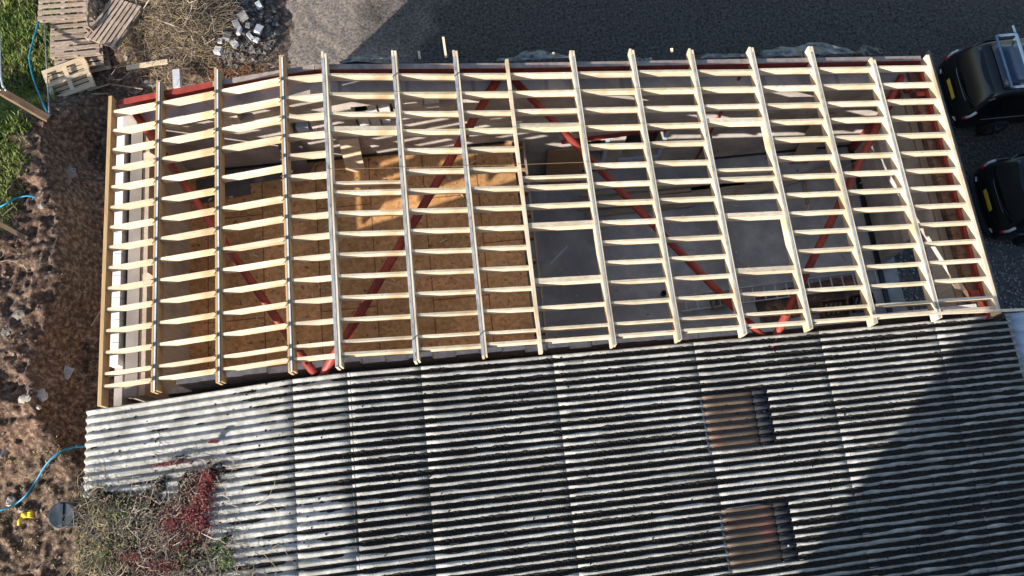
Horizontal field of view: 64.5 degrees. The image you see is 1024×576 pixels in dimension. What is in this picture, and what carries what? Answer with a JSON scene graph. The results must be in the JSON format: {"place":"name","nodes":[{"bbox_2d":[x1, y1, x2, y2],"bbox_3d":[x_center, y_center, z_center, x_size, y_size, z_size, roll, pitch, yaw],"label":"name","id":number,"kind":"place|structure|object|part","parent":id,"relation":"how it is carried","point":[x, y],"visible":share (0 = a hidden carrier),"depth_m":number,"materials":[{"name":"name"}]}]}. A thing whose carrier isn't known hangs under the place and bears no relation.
{"place":"outdoors","nodes":[
{"label":"outdoors","id":0,"kind":"place"},
{"bbox_2d":[0,0,293,575],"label":"dirt ground","id":1,"kind":"structure","parent":0,"point":[50,151],"depth_m":19.02,"materials":[{"name":"soil"}]},
{"bbox_2d":[0,448,8,458],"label":"loose stone","id":2,"kind":"object","parent":1,"relation":"on","point":[3,453],"visible":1,"depth_m":18.03,"materials":[{"name":"grey stone"}]},
{"bbox_2d":[1,327,9,335],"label":"loose stone","id":3,"kind":"object","parent":1,"relation":"on","point":[5,331],"visible":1,"depth_m":18.17,"materials":[{"name":"beige stone"}]},
{"bbox_2d":[0,242,19,252],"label":"fence rail","id":4,"kind":"object","parent":1,"relation":"on","point":[9,247],"visible":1,"depth_m":18.26,"materials":[{"name":"brown wood"}]},
{"bbox_2d":[5,496,16,506],"bbox_3d":[-11.183,4.775,18.128,0.222,0.170,0.260,16,88,-8],"label":"loose stone","id":5,"kind":"object","parent":1,"relation":"on","point":[10,501],"visible":1,"depth_m":18.08,"materials":[{"name":"beige stone"}]},
{"bbox_2d":[0,185,22,265],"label":"bramble","id":6,"kind":"object","parent":1,"relation":"on","point":[8,245],"visible":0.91,"depth_m":18.68,"materials":[{"name":"green plant"}]},
{"bbox_2d":[0,222,27,240],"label":"fence rail","id":7,"kind":"object","parent":1,"relation":"on","point":[13,231],"visible":1,"depth_m":18.43,"materials":[{"name":"brown wood"}]},
{"bbox_2d":[11,310,24,319],"bbox_3d":[-11.068,0.608,18.234,0.374,0.141,0.258,-2,64,16],"label":"loose stone","id":8,"kind":"object","parent":1,"relation":"on","point":[17,314],"visible":1,"depth_m":18.18,"materials":[{"name":"beige stone"}]},
{"bbox_2d":[0,195,36,207],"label":"water pipe","id":9,"kind":"object","parent":1,"relation":"on","point":[17,198],"visible":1,"depth_m":19.01,"materials":[{"name":"blue plastic"}]},
{"bbox_2d":[18,395,30,402],"bbox_3d":[-10.640,2.430,17.732,0.291,0.074,0.192,5,74,1],"label":"loose stone","id":10,"kind":"object","parent":1,"relation":"on","point":[23,398],"visible":1,"depth_m":17.71,"materials":[{"name":"beige stone"}]},
{"bbox_2d":[0,43,50,121],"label":"temporary fence","id":11,"kind":"object","parent":1,"relation":"on","point":[24,105],"visible":1,"depth_m":19.38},
{"bbox_2d":[17,511,33,525],"bbox_3d":[-10.811,5.116,18.036,0.363,0.084,0.281,-6,74,-2],"label":"glove","id":12,"kind":"object","parent":1,"relation":"on","point":[25,515],"visible":1,"depth_m":18.02,"materials":[{"name":"yellow fabric"}]},
{"bbox_2d":[0,0,71,235],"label":"grass","id":13,"kind":"structure","parent":1,"relation":"on","point":[33,99],"depth_m":21.40,"materials":[{"name":"green plant"}]},
{"bbox_2d":[29,21,50,116],"bbox_3d":[-12.306,-5.800,20.838,0.675,1.195,4.234,-20,75,-6],"label":"water pipe","id":14,"kind":"object","parent":1,"relation":"on","point":[31,46],"visible":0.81,"depth_m":21.42,"materials":[{"name":"blue plastic"}]},
{"bbox_2d":[0,445,84,510],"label":"water pipe","id":15,"kind":"object","parent":1,"relation":"on","point":[37,478],"visible":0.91,"depth_m":18.02,"materials":[{"name":"blue plastic"}]},
{"bbox_2d":[37,388,47,401],"bbox_3d":[-10.408,2.360,17.950,0.346,0.143,0.305,7,74,14],"label":"loose stone","id":16,"kind":"object","parent":1,"relation":"on","point":[42,395],"visible":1,"depth_m":17.91,"materials":[{"name":"grey stone"}]},
{"bbox_2d":[1,425,84,575],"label":"dry grass","id":17,"kind":"structure","parent":1,"relation":"on","point":[21,506],"depth_m":18.06,"materials":[{"name":"plant"}]},
{"bbox_2d":[44,23,49,113],"bbox_3d":[-12.027,-5.701,20.796,0.258,1.029,3.728,-19,75,-5],"label":"metal pole","id":18,"kind":"object","parent":1,"relation":"on","point":[46,68],"visible":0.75,"depth_m":21.36,"materials":[{"name":"grey metal"}]},
{"bbox_2d":[48,502,82,528],"bbox_3d":[-9.758,4.988,17.819,0.570,0.560,0.570,-6,74,-2],"label":"barrel","id":19,"kind":"object","parent":1,"relation":"on","point":[55,517],"visible":0.79,"depth_m":17.58,"materials":[{"name":"plastic"}]},
{"bbox_2d":[23,300,113,500],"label":"root litter","id":20,"kind":"object","parent":1,"relation":"on","point":[76,401],"visible":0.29,"depth_m":18.68,"materials":[{"name":"brown plant"}]},
{"bbox_2d":[41,57,96,97],"bbox_3d":[-11.500,-5.415,21.089,1.130,0.142,0.930,-24,79,-8],"label":"pallet","id":21,"kind":"object","parent":1,"relation":"on","point":[68,78],"visible":0.88,"depth_m":21.09,"materials":[{"name":"beige wood"}]},
{"bbox_2d":[64,365,73,379],"bbox_3d":[-10.375,1.938,18.825,0.388,0.080,0.280,21,75,6],"label":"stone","id":22,"kind":"object","parent":1,"relation":"on","point":[68,371],"visible":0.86,"depth_m":18.80,"materials":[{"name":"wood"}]},
{"bbox_2d":[66,166,76,177],"bbox_3d":[-10.939,-2.832,19.988,0.497,0.154,0.368,6,58,-8],"label":"loose stone","id":23,"kind":"object","parent":1,"relation":"on","point":[71,172],"visible":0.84,"depth_m":19.95,"materials":[{"name":"grey stone"}]},
{"bbox_2d":[62,37,111,74],"bbox_3d":[-11.303,-6.104,21.568,1.200,0.144,1.000,-15,77,-4],"label":"pallet","id":24,"kind":"object","parent":1,"relation":"on","point":[107,60],"visible":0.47,"depth_m":21.48,"materials":[{"name":"wood"}]},
{"bbox_2d":[54,32,105,71],"bbox_3d":[-11.424,-6.260,21.436,1.250,0.144,1.000,-8,81,-4],"label":"pallet","id":25,"kind":"object","parent":24,"relation":"on","point":[101,63],"visible":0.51,"depth_m":21.36,"materials":[{"name":"brown wood"}]},
{"bbox_2d":[50,16,101,59],"bbox_3d":[-11.418,-6.551,21.259,1.250,0.144,1.120,-7,74,-4],"label":"pallet","id":26,"kind":"object","parent":25,"relation":"on","point":[75,39],"visible":0.82,"depth_m":21.16,"materials":[{"name":"brown wood"}]},
{"bbox_2d":[37,0,86,22],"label":"pallet","id":27,"kind":"object","parent":26,"relation":"on","point":[62,11],"visible":0.95,"depth_m":21.15,"materials":[{"name":"brown wood"}]},
{"bbox_2d":[84,0,143,50],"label":"pallet","id":28,"kind":"object","parent":26,"relation":"on","point":[119,38],"visible":1,"depth_m":21.07,"materials":[{"name":"brown wood"}]},
{"bbox_2d":[82,0,104,38],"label":"pallet","id":29,"kind":"object","parent":24,"relation":"on","point":[95,6],"visible":0.58,"depth_m":21.15,"materials":[{"name":"wood"}]},
{"bbox_2d":[0,82,187,574],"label":"soil stones","id":30,"kind":"object","parent":1,"relation":"on","point":[30,384],"visible":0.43,"depth_m":18.59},
{"bbox_2d":[78,83,109,93],"bbox_3d":[-10.842,-5.163,21.064,0.862,0.088,0.036,-18,75,-5],"label":"stick","id":31,"kind":"object","parent":1,"relation":"on","point":[95,88],"visible":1,"depth_m":21.05,"materials":[{"name":"brown wood"}]},
{"bbox_2d":[90,311,100,326],"bbox_3d":[-10.044,0.740,19.588,0.030,0.098,0.428,19,75,5],"label":"stick","id":32,"kind":"object","parent":1,"relation":"on","point":[96,317],"visible":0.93,"depth_m":19.58,"materials":[{"name":"brown wood"}]},
{"bbox_2d":[141,79,155,87],"bbox_3d":[-9.479,-5.358,21.291,0.501,0.204,0.237,-6,71,1],"label":"loose stone","id":33,"kind":"object","parent":1,"relation":"on","point":[145,83],"visible":0.84,"depth_m":21.24,"materials":[{"name":"grey stone"}]},
{"bbox_2d":[85,0,245,92],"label":"brush heap","id":34,"kind":"object","parent":1,"relation":"on","point":[150,46],"visible":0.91,"depth_m":21.21,"materials":[{"name":"plant"}]},
{"bbox_2d":[110,83,142,89],"bbox_3d":[-10.033,-5.234,21.085,0.946,0.088,0.036,10,74,3],"label":"stick","id":35,"kind":"object","parent":34,"relation":"on","point":[126,86],"visible":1,"depth_m":21.07,"materials":[{"name":"brown wood"}]},
{"bbox_2d":[126,59,167,69],"bbox_3d":[-9.452,-5.787,21.036,1.077,0.090,0.130,-8,74,-2],"label":"plank","id":36,"kind":"object","parent":34,"relation":"on","point":[143,65],"visible":1,"depth_m":21.02,"materials":[{"name":"beige wood"}]},
{"bbox_2d":[172,69,181,88],"bbox_3d":[-8.638,-5.383,20.935,0.180,0.120,0.520,-9,74,-2],"label":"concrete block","id":37,"kind":"object","parent":34,"relation":"on","point":[176,74],"visible":0.79,"depth_m":20.89,"materials":[{"name":"white concrete"}]},
{"bbox_2d":[50,428,289,575],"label":"creeper","id":38,"kind":"object","parent":1,"relation":"on","point":[164,525],"visible":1,"depth_m":13.79,"materials":[{"name":"plant"}]},
{"bbox_2d":[165,18,288,85],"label":"twig litter","id":39,"kind":"object","parent":1,"relation":"on","point":[249,57],"visible":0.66,"depth_m":21.38,"materials":[{"name":"brown plant"}]},
{"bbox_2d":[204,61,267,81],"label":"fallen leaves","id":40,"kind":"object","parent":1,"relation":"on","point":[233,76],"visible":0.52,"depth_m":21.40,"materials":[{"name":"brown plant"}]},
{"bbox_2d":[195,0,279,69],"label":"rubble","id":41,"kind":"object","parent":1,"relation":"on","point":[269,43],"visible":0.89,"depth_m":21.58,"materials":[{"name":"grey stone"}]},
{"bbox_2d":[213,46,222,54],"bbox_3d":[-7.719,-6.234,21.326,0.210,0.135,0.200,11,68,9],"label":"rubble block","id":42,"kind":"object","parent":41,"relation":"on","point":[219,50],"depth_m":21.28,"materials":[{"name":"white concrete"}]},
{"bbox_2d":[222,31,231,41],"bbox_3d":[-7.505,-6.630,21.362,0.204,0.095,0.269,15,59,-13],"label":"rubble block","id":43,"kind":"object","parent":41,"relation":"on","point":[227,36],"depth_m":21.32,"materials":[{"name":"concrete"}]},
{"bbox_2d":[229,39,238,47],"bbox_3d":[-7.315,-6.435,21.381,0.174,0.100,0.203,-40,71,-13],"label":"rubble block","id":44,"kind":"object","parent":41,"relation":"on","point":[233,41],"depth_m":21.35,"materials":[{"name":"grey concrete"}]},
{"bbox_2d":[232,19,239,28],"bbox_3d":[-7.301,-6.979,21.477,0.168,0.086,0.240,-24,86,-24],"label":"rubble block","id":45,"kind":"object","parent":41,"relation":"on","point":[236,25],"depth_m":21.44,"materials":[{"name":"concrete"}]},
{"bbox_2d":[236,26,242,35],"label":"rubble block","id":46,"kind":"object","parent":41,"relation":"on","point":[239,31],"depth_m":21.40,"materials":[{"name":"grey concrete"}]},
{"bbox_2d":[236,9,248,22],"bbox_3d":[-7.167,-7.229,21.595,0.258,0.086,0.348,-31,61,4],"label":"rubble block","id":47,"kind":"object","parent":41,"relation":"on","point":[243,16],"depth_m":21.54,"materials":[{"name":"concrete"}]},
{"bbox_2d":[246,32,253,40],"bbox_3d":[-6.930,-6.662,21.498,0.112,0.086,0.312,-35,61,-17],"label":"rubble block","id":48,"kind":"object","parent":41,"relation":"on","point":[251,37],"depth_m":21.45,"materials":[{"name":"grey concrete"}]},
{"bbox_2d":[253,36,259,42],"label":"rubble block","id":49,"kind":"object","parent":41,"relation":"on","point":[256,39],"depth_m":21.49,"materials":[{"name":"grey concrete"}]},
{"bbox_2d":[254,24,263,34],"bbox_3d":[-6.739,-6.873,21.590,0.191,0.123,0.251,23,65,-10],"label":"rubble block","id":50,"kind":"object","parent":41,"relation":"on","point":[258,29],"depth_m":21.55,"materials":[{"name":"grey concrete"}]},
{"bbox_2d":[255,0,263,9],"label":"rubble block","id":51,"kind":"object","parent":41,"relation":"on","point":[258,4],"depth_m":21.82,"materials":[{"name":"grey concrete"}]},
{"bbox_2d":[97,46,1005,407],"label":"unfinished building","id":52,"kind":"structure","parent":1,"relation":"on","point":[171,282],"depth_m":16.59,"materials":[{"name":"wood"}]},
{"bbox_2d":[196,177,250,203],"bbox_3d":[-6.552,-2.286,18.429,1.200,0.012,0.600,-11,74,-3],"label":"plasterboard sheet","id":53,"kind":"object","parent":52,"relation":"on","point":[233,191],"visible":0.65,"depth_m":18.41,"materials":[{"name":"grey"}]},
{"bbox_2d":[225,165,281,187],"bbox_3d":[-5.925,-2.790,18.574,1.550,0.013,0.850,-10,74,-3],"label":"plasterboard sheet","id":54,"kind":"object","parent":52,"relation":"on","point":[275,176],"visible":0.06,"depth_m":18.48,"materials":[{"name":"grey"}]},
{"bbox_2d":[278,141,310,174],"bbox_3d":[-4.823,-2.850,18.030,0.530,1.100,0.355,-6,74,-2],"label":"leaning board","id":55,"kind":"object","parent":52,"relation":"on","point":[299,166],"visible":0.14,"depth_m":18.09,"materials":[{"name":"brown wood"}]},
{"bbox_2d":[339,138,364,172],"bbox_3d":[-3.570,-2.957,18.138,0.450,0.950,0.355,-6,74,-2],"label":"leaning board","id":56,"kind":"object","parent":52,"relation":"on","point":[352,155],"visible":1,"depth_m":18.10,"materials":[{"name":"brown wood"}]},
{"bbox_2d":[339,54,402,62],"bbox_3d":[-2.789,-4.561,16.038,1.210,0.409,0.244,-10,74,-3],"label":"plastic sheet","id":57,"kind":"object","parent":52,"relation":"hanging from","point":[369,57],"visible":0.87,"depth_m":15.96,"materials":[{"name":"grey plastic"}]},
{"bbox_2d":[198,160,845,369],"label":"timber scraps","id":58,"kind":"object","parent":52,"relation":"on","point":[449,178],"visible":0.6,"depth_m":18.47,"materials":[{"name":"beige wood"}]},
{"bbox_2d":[496,50,568,61],"bbox_3d":[0.428,-4.760,16.646,1.546,0.390,0.335,-6,74,-2],"label":"plastic sheet","id":59,"kind":"object","parent":52,"relation":"on","point":[537,55],"visible":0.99,"depth_m":16.59,"materials":[{"name":"plastic"}]},
{"bbox_2d":[330,86,736,92],"bbox_3d":[0.742,-3.931,16.047,8.401,1.295,0.006,-6,74,-2],"label":"string line","id":60,"kind":"object","parent":52,"relation":"attached to","point":[537,90],"visible":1,"depth_m":16.07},
{"bbox_2d":[343,58,768,63],"bbox_3d":[2.747,-4.726,16.953,12.217,1.853,0.186,-6,74,-2],"label":"damp membrane roll","id":61,"kind":"object","parent":52,"relation":"attached to","point":[356,62],"visible":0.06,"depth_m":16.04,"materials":[{"name":"plastic"}]},
{"bbox_2d":[852,45,887,56],"bbox_3d":[7.856,-5.227,17.858,0.770,0.343,0.384,-6,74,-2],"label":"plastic sheet","id":62,"kind":"object","parent":61,"relation":"on","point":[864,50],"visible":0.98,"depth_m":17.81,"materials":[{"name":"grey plastic"}]},
{"bbox_2d":[550,246,566,263],"bbox_3d":[1.161,-0.819,20.160,0.035,0.020,0.617,42,78,11],"label":"lath","id":63,"kind":"object","parent":52,"relation":"on","point":[552,261],"visible":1,"depth_m":20.14,"materials":[{"name":"grey wood"}]},
{"bbox_2d":[545,148,582,184],"bbox_3d":[1.293,-2.949,20.015,0.930,1.500,0.355,-6,74,-2],"label":"leaning board","id":64,"kind":"object","parent":52,"relation":"on","point":[561,160],"visible":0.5,"depth_m":19.82,"materials":[{"name":"brown wood"}]},
{"bbox_2d":[585,203,694,217],"bbox_3d":[3.224,-1.981,20.428,2.768,0.040,0.140,-6,74,-2],"label":"plank","id":65,"kind":"object","parent":52,"relation":"on","point":[631,210],"visible":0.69,"depth_m":20.41,"materials":[{"name":"beige wood"}]},
{"bbox_2d":[636,58,652,60],"bbox_3d":[2.701,-4.777,16.988,0.512,0.233,0.166,-6,74,-2],"label":"plastic sheet","id":66,"kind":"object","parent":52,"relation":"on","point":[644,59],"visible":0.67,"depth_m":16.91,"materials":[{"name":"grey plastic"}]},
{"bbox_2d":[660,290,665,296],"bbox_3d":[3.706,0.135,19.844,0.140,0.120,0.140,-6,74,-2],"label":"pipe end","id":67,"kind":"object","parent":52,"relation":"on","point":[663,293],"visible":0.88,"depth_m":19.85,"materials":[{"name":"black plastic"}]},
{"bbox_2d":[569,182,761,201],"bbox_3d":[3.908,-2.429,20.604,4.943,0.040,0.100,-7,74,-2],"label":"plank","id":68,"kind":"object","parent":52,"relation":"on","point":[672,191],"visible":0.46,"depth_m":20.58,"materials":[{"name":"brown wood"}]},
{"bbox_2d":[579,188,744,209],"bbox_3d":[3.804,-2.247,20.505,4.239,0.040,0.220,-5,74,-1],"label":"plank","id":69,"kind":"object","parent":68,"relation":"on","point":[725,192],"visible":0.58,"depth_m":20.51,"materials":[{"name":"beige wood"}]},
{"bbox_2d":[579,184,709,196],"bbox_3d":[3.444,-2.509,20.533,3.514,0.040,0.080,-5,74,-2],"label":"plank","id":70,"kind":"object","parent":69,"relation":"on","point":[629,190],"visible":0.56,"depth_m":20.51,"materials":[{"name":"brown wood"}]},
{"bbox_2d":[735,165,831,194],"bbox_3d":[6.945,-2.704,20.589,2.694,0.040,0.200,-16,75,-4],"label":"plank","id":71,"kind":"object","parent":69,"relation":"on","point":[763,187],"visible":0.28,"depth_m":20.54,"materials":[{"name":"wood"}]},
{"bbox_2d":[691,183,745,191],"bbox_3d":[5.246,-2.521,20.630,1.406,0.040,0.280,-7,74,-2],"label":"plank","id":72,"kind":"object","parent":52,"relation":"on","point":[732,186],"visible":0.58,"depth_m":20.62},
{"bbox_2d":[709,293,728,309],"bbox_3d":[5.067,0.314,19.709,0.474,0.260,0.320,-11,74,-3],"label":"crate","id":73,"kind":"object","parent":52,"relation":"on","point":[714,303],"visible":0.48,"depth_m":19.69,"materials":[{"name":"brown wood"}]},
{"bbox_2d":[699,53,745,58],"bbox_3d":[4.517,-4.955,17.306,1.108,0.343,0.242,-6,74,-2],"label":"plastic sheet","id":74,"kind":"object","parent":52,"relation":"attached to","point":[716,56],"visible":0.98,"depth_m":17.23,"materials":[{"name":"plastic"}]},
{"bbox_2d":[678,269,893,311],"bbox_3d":[6.688,0.037,19.830,5.278,0.070,0.410,-8,74,-2],"label":"ladder","id":75,"kind":"object","parent":52,"relation":"on","point":[752,286],"visible":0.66,"depth_m":19.82,"materials":[{"name":"metal"}]},
{"bbox_2d":[802,182,809,203],"bbox_3d":[7.457,-2.414,20.610,0.090,0.040,0.579,-4,74,-1],"label":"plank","id":76,"kind":"object","parent":52,"relation":"on","point":[804,185],"visible":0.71,"depth_m":20.62,"materials":[{"name":"wood"}]},
{"bbox_2d":[753,275,859,322],"bbox_3d":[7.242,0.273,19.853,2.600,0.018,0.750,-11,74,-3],"label":"pallet","id":77,"kind":"object","parent":52,"relation":"on","point":[781,304],"visible":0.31,"depth_m":19.85,"materials":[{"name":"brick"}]},
{"bbox_2d":[760,42,856,57],"bbox_3d":[6.410,-5.179,17.643,2.165,0.474,0.439,-6,74,-2],"label":"plastic sheet","id":78,"kind":"object","parent":52,"relation":"on","point":[822,48],"visible":0.94,"depth_m":17.59,"materials":[{"name":"grey plastic"}]},
{"bbox_2d":[789,113,835,164],"bbox_3d":[7.360,-3.633,19.952,0.530,2.000,0.355,-6,74,-2],"label":"leaning board","id":79,"kind":"object","parent":52,"relation":"on","point":[808,148],"visible":0.64,"depth_m":20.10,"materials":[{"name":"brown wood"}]},
{"bbox_2d":[817,298,850,318],"bbox_3d":[7.785,0.515,19.651,0.640,0.260,0.440,-6,74,-2],"label":"crate","id":80,"kind":"object","parent":52,"relation":"on","point":[833,303],"visible":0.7,"depth_m":19.68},
{"bbox_2d":[849,292,875,312],"bbox_3d":[8.505,0.360,19.695,0.520,0.260,0.400,-9,74,-2],"label":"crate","id":81,"kind":"object","parent":52,"relation":"on","point":[855,299],"visible":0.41,"depth_m":19.67,"materials":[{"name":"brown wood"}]},
{"bbox_2d":[871,308,1023,317],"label":"loose batten","id":82,"kind":"object","parent":52,"relation":"on","point":[946,312],"visible":1,"depth_m":15.76,"materials":[{"name":"brown wood"}]},
{"bbox_2d":[328,162,578,169],"bbox_3d":[-0.932,-2.308,15.305,4.901,0.794,0.006,-6,74,-2],"label":"string line","id":83,"kind":"object","parent":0,"point":[456,166],"visible":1,"depth_m":15.29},
{"bbox_2d":[412,122,702,129],"bbox_3d":[0.900,-3.165,15.859,5.951,0.905,0.006,-6,74,-2],"label":"string line","id":84,"kind":"object","parent":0,"point":[555,126],"visible":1,"depth_m":15.88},
{"bbox_2d":[285,0,1023,113],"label":"yard","id":85,"kind":"structure","parent":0,"point":[469,31],"depth_m":22.00,"materials":[{"name":"grey asphalt"}]},
{"bbox_2d":[442,37,446,57],"bbox_3d":[-1.352,-4.827,16.286,0.045,0.189,0.395,-8,74,-2],"label":"timber peg","id":86,"kind":"object","parent":85,"relation":"on","point":[444,46],"visible":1,"depth_m":16.26,"materials":[{"name":"beige wood"}]},
{"bbox_2d":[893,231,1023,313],"bbox_3d":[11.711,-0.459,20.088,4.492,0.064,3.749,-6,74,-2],"label":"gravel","id":87,"kind":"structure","parent":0,"point":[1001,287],"depth_m":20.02,"materials":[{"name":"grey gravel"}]},
{"bbox_2d":[894,123,1023,313],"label":"yard","id":88,"kind":"structure","parent":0,"point":[976,151],"depth_m":20.28,"materials":[{"name":"grey asphalt"}]},
{"bbox_2d":[935,25,1023,135],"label":"parked car","id":89,"kind":"object","parent":88,"relation":"on","point":[982,86],"visible":0.99,"depth_m":19.95,"materials":[{"name":"black paint"}]},
{"bbox_3d":[11.403,-5.215,20.006,0.343,0.627,1.480,-6,74,-2],"label":"rear window","id":90,"kind":"part","parent":89,"relation":"part of","materials":[{"name":"black glass"}]},
{"bbox_3d":[12.279,-4.452,19.803,0.830,0.580,0.155,-6,74,-2],"label":"side window","id":91,"kind":"part","parent":89,"relation":"part of","materials":[{"name":"black glass"}]},
{"bbox_2d":[969,154,1023,245],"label":"parked car","id":92,"kind":"object","parent":88,"relation":"on","point":[996,188],"visible":1,"depth_m":19.48,"materials":[{"name":"black paint"}]},
{"bbox_3d":[11.842,-2.313,19.169,0.343,0.627,1.480,-6,74,-2],"label":"rear window","id":93,"kind":"part","parent":92,"relation":"part of","materials":[{"name":"black glass"}]},
{"bbox_2d":[1009,312,1023,368],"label":"lean to","id":94,"kind":"object","parent":88,"relation":"on","point":[1017,322],"visible":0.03,"depth_m":16.59,"materials":[{"name":"blue metal"}]},
{"label":"ground","id":95,"kind":"structure","parent":0,"visible":0},
{"bbox_2d":[80,314,1023,575],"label":"corrugated shed","id":96,"kind":"structure","parent":95,"relation":"on","point":[890,450],"depth_m":14.50,"materials":[{"name":"metal"}]}
]}

